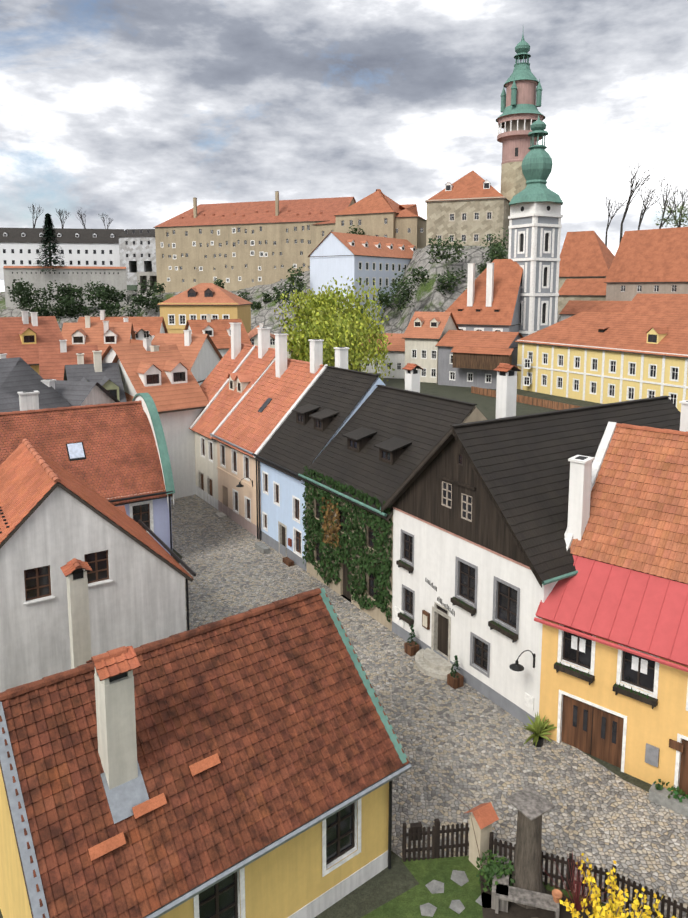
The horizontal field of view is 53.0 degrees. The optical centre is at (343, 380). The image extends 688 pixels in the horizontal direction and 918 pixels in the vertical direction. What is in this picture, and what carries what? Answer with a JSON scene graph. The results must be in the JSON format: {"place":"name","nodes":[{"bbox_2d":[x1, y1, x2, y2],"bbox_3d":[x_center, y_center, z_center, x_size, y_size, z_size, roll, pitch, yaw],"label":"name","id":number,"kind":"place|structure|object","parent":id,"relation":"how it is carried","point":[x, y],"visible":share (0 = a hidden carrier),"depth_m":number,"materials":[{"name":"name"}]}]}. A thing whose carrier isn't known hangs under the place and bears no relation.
{"place":"outdoors","nodes":[
{"label":"outdoors","id":0,"kind":"place"},
{"bbox_2d":[127,285,136,289],"bbox_3d":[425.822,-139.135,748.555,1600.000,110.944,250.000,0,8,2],"label":"hill terrain","id":1,"kind":"structure","parent":0,"point":[131,287],"depth_m":777.97,"materials":[{"name":"green plant"}]},
{"bbox_2d":[0,244,561,364],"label":"hillside","id":2,"kind":"structure","parent":0,"point":[428,298],"depth_m":176.73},
{"bbox_2d":[0,228,156,306],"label":"long white building","id":3,"kind":"structure","parent":2,"relation":"on","point":[120,259],"depth_m":251.49,"materials":[{"name":"white paint"}]},
{"bbox_2d":[34,213,65,271],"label":"fir tree","id":4,"kind":"object","parent":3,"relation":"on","point":[47,227],"visible":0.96,"depth_m":236.31,"materials":[{"name":"green plant"}]},
{"bbox_2d":[7,278,165,319],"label":"slope vegetation","id":5,"kind":"object","parent":2,"relation":"on","point":[67,300],"visible":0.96,"depth_m":216.51,"materials":[{"name":"green plant"}]},
{"bbox_2d":[153,189,425,292],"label":"castle","id":6,"kind":"structure","parent":2,"relation":"on","point":[237,246],"depth_m":221.00,"materials":[{"name":"beige paint"}]},
{"bbox_2d":[30,161,687,245],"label":"bare trees","id":7,"kind":"object","parent":2,"relation":"on","point":[606,201],"visible":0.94,"depth_m":194.53,"materials":[{"name":"plant"}]},
{"bbox_2d":[656,201,687,227],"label":"budding crowns","id":8,"kind":"object","parent":7,"relation":"on","point":[682,214],"visible":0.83,"depth_m":182.45,"materials":[{"name":"green plant"}]},
{"bbox_2d":[213,225,508,336],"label":"trees","id":9,"kind":"object","parent":2,"relation":"on","point":[496,252],"visible":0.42,"depth_m":163.61,"materials":[{"name":"green plant"}]},
{"bbox_2d":[308,232,416,327],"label":"mint building","id":10,"kind":"structure","parent":2,"relation":"on","point":[380,261],"depth_m":171.72,"materials":[{"name":"white paint"}]},
{"bbox_2d":[425,171,687,313],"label":"buildings","id":11,"kind":"structure","parent":2,"relation":"on","point":[471,208],"depth_m":169.67,"materials":[{"name":"orange tile"}]},
{"bbox_2d":[496,35,544,215],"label":"castle tower","id":12,"kind":"structure","parent":11,"relation":"on","point":[521,97],"depth_m":182.98,"materials":[{"name":"pink paint"}]},
{"bbox_2d":[0,369,685,917],"bbox_3d":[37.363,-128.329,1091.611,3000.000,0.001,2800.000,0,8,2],"label":"ground","id":13,"kind":"structure","parent":0,"point":[382,887],"depth_m":18.89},
{"bbox_2d":[60,558,91,668],"bbox_3d":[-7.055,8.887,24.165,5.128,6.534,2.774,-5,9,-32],"label":"chimney","id":14,"kind":"object","parent":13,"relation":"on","point":[74,572],"visible":0.15,"depth_m":22.31,"materials":[{"name":"paint"}]},
{"bbox_2d":[0,390,174,556],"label":"lavender house","id":15,"kind":"structure","parent":13,"relation":"on","point":[116,454],"depth_m":37.93,"materials":[{"name":"orange tile"}]},
{"bbox_2d":[0,439,195,691],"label":"white gable house","id":16,"kind":"structure","parent":13,"relation":"on","point":[54,516],"depth_m":24.89,"materials":[{"name":"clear paint"}]},
{"bbox_2d":[0,350,208,499],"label":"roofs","id":17,"kind":"structure","parent":13,"relation":"on","point":[167,382],"depth_m":50.50,"materials":[{"name":"tile"}]},
{"bbox_2d":[116,505,125,513],"bbox_3d":[-14.268,8.909,33.325,7.400,4.700,4.500,-5,9,-32],"label":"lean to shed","id":18,"kind":"object","parent":13,"relation":"on","point":[122,508],"visible":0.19,"depth_m":34.80,"materials":[{"name":"tile"}]},
{"bbox_2d":[0,310,297,405],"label":"houses","id":19,"kind":"structure","parent":13,"relation":"on","point":[72,364],"depth_m":66.94,"materials":[{"name":"orange tile"}]},
{"bbox_2d":[157,283,252,333],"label":"ochre building","id":20,"kind":"structure","parent":13,"relation":"on","point":[200,301],"depth_m":134.68,"materials":[{"name":"yellow paint"}]},
{"bbox_2d":[0,588,411,917],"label":"cottage","id":21,"kind":"structure","parent":13,"relation":"on","point":[252,763],"depth_m":15.71,"materials":[{"name":"brown tile"}]},
{"bbox_2d":[189,322,274,509],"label":"cream house","id":22,"kind":"structure","parent":13,"relation":"on","point":[237,371],"depth_m":50.35,"materials":[{"name":"orange tile"}]},
{"bbox_2d":[210,333,323,538],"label":"beige house","id":23,"kind":"structure","parent":13,"relation":"on","point":[242,431],"depth_m":45.12,"materials":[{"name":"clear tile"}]},
{"bbox_2d":[252,347,385,570],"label":"blue house","id":24,"kind":"structure","parent":13,"relation":"on","point":[325,407],"depth_m":39.85,"materials":[{"name":"clear paint"}]},
{"bbox_2d":[274,276,394,382],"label":"willow trees","id":25,"kind":"object","parent":13,"relation":"on","point":[330,324],"visible":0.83,"depth_m":105.99,"materials":[{"name":"green plant"}]},
{"bbox_2d":[298,363,520,630],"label":"ivy house","id":26,"kind":"structure","parent":13,"relation":"on","point":[381,445],"depth_m":34.04,"materials":[{"name":"green plant"}]},
{"bbox_2d":[171,494,687,917],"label":"street cobbles","id":27,"kind":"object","parent":13,"relation":"on","point":[466,746],"visible":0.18,"depth_m":22.66,"materials":[{"name":"grey stone"}]},
{"bbox_2d":[523,712,556,747],"bbox_3d":[6.628,11.763,23.278,1.107,1.064,1.496,3,8,24],"label":"yucca plant","id":28,"kind":"object","parent":27,"relation":"on","point":[539,728],"visible":1,"depth_m":23.21,"materials":[{"name":"green plant"}]},
{"bbox_2d":[445,259,522,331],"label":"church nave","id":29,"kind":"structure","parent":13,"relation":"on","point":[488,299],"depth_m":121.74,"materials":[{"name":"orange tile"}]},
{"bbox_2d":[379,396,687,725],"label":"white house","id":30,"kind":"structure","parent":13,"relation":"on","point":[483,561],"depth_m":26.44,"materials":[{"name":"white paint"}]},
{"bbox_2d":[508,115,562,336],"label":"church tower","id":31,"kind":"structure","parent":13,"relation":"on","point":[534,218],"depth_m":121.30,"materials":[{"name":"white paint"}]},
{"bbox_2d":[471,312,687,411],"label":"long yellow building","id":32,"kind":"structure","parent":13,"relation":"on","point":[603,357],"depth_m":92.96,"materials":[{"name":"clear paint"}]},
{"bbox_2d":[534,422,687,817],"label":"yellow house","id":33,"kind":"structure","parent":13,"relation":"on","point":[613,613],"depth_m":22.62,"materials":[{"name":"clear paint"}]},
{"bbox_2d":[0,0,687,291],"label":"sky","id":34,"kind":"structure","parent":0,"point":[130,112],"materials":[{"name":"grey"}]},
{"bbox_2d":[361,856,630,917],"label":"lawn ground","id":35,"kind":"structure","parent":0,"point":[408,903],"depth_m":17.52,"materials":[{"name":"green plant"}]},
{"bbox_2d":[442,785,610,910],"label":"garden shrubs","id":36,"kind":"object","parent":35,"relation":"on","point":[490,870],"visible":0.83,"depth_m":17.45,"materials":[{"name":"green plant"}]},
{"bbox_2d":[402,802,687,917],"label":"picket fence","id":37,"kind":"object","parent":35,"relation":"on","point":[484,816],"visible":0.69,"depth_m":18.19,"materials":[{"name":"brown wood"}]},
{"bbox_2d":[420,870,616,917],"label":"garden path","id":38,"kind":"structure","parent":0,"point":[483,900],"depth_m":17.15,"materials":[{"name":"stone"}]},
{"bbox_2d":[491,786,562,917],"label":"garden bench","id":39,"kind":"object","parent":38,"relation":"on","point":[530,803],"visible":0.9,"depth_m":17.04,"materials":[{"name":"grey wood"}]},
{"bbox_2d":[509,810,546,908],"bbox_3d":[4.666,11.831,17.450,1.040,2.450,1.014,0,8,2],"label":"tree stump","id":40,"kind":"object","parent":38,"relation":"on","point":[527,864],"visible":0.65,"depth_m":17.19,"materials":[{"name":"brown wood"}]},
{"bbox_2d":[560,853,677,917],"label":"forsythia shrub","id":41,"kind":"object","parent":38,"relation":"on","point":[600,912],"visible":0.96,"depth_m":16.14,"materials":[{"name":"yellow plant"}]},
{"bbox_2d":[361,294,687,388],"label":"houses","id":42,"kind":"structure","parent":0,"point":[440,348],"depth_m":113.93,"materials":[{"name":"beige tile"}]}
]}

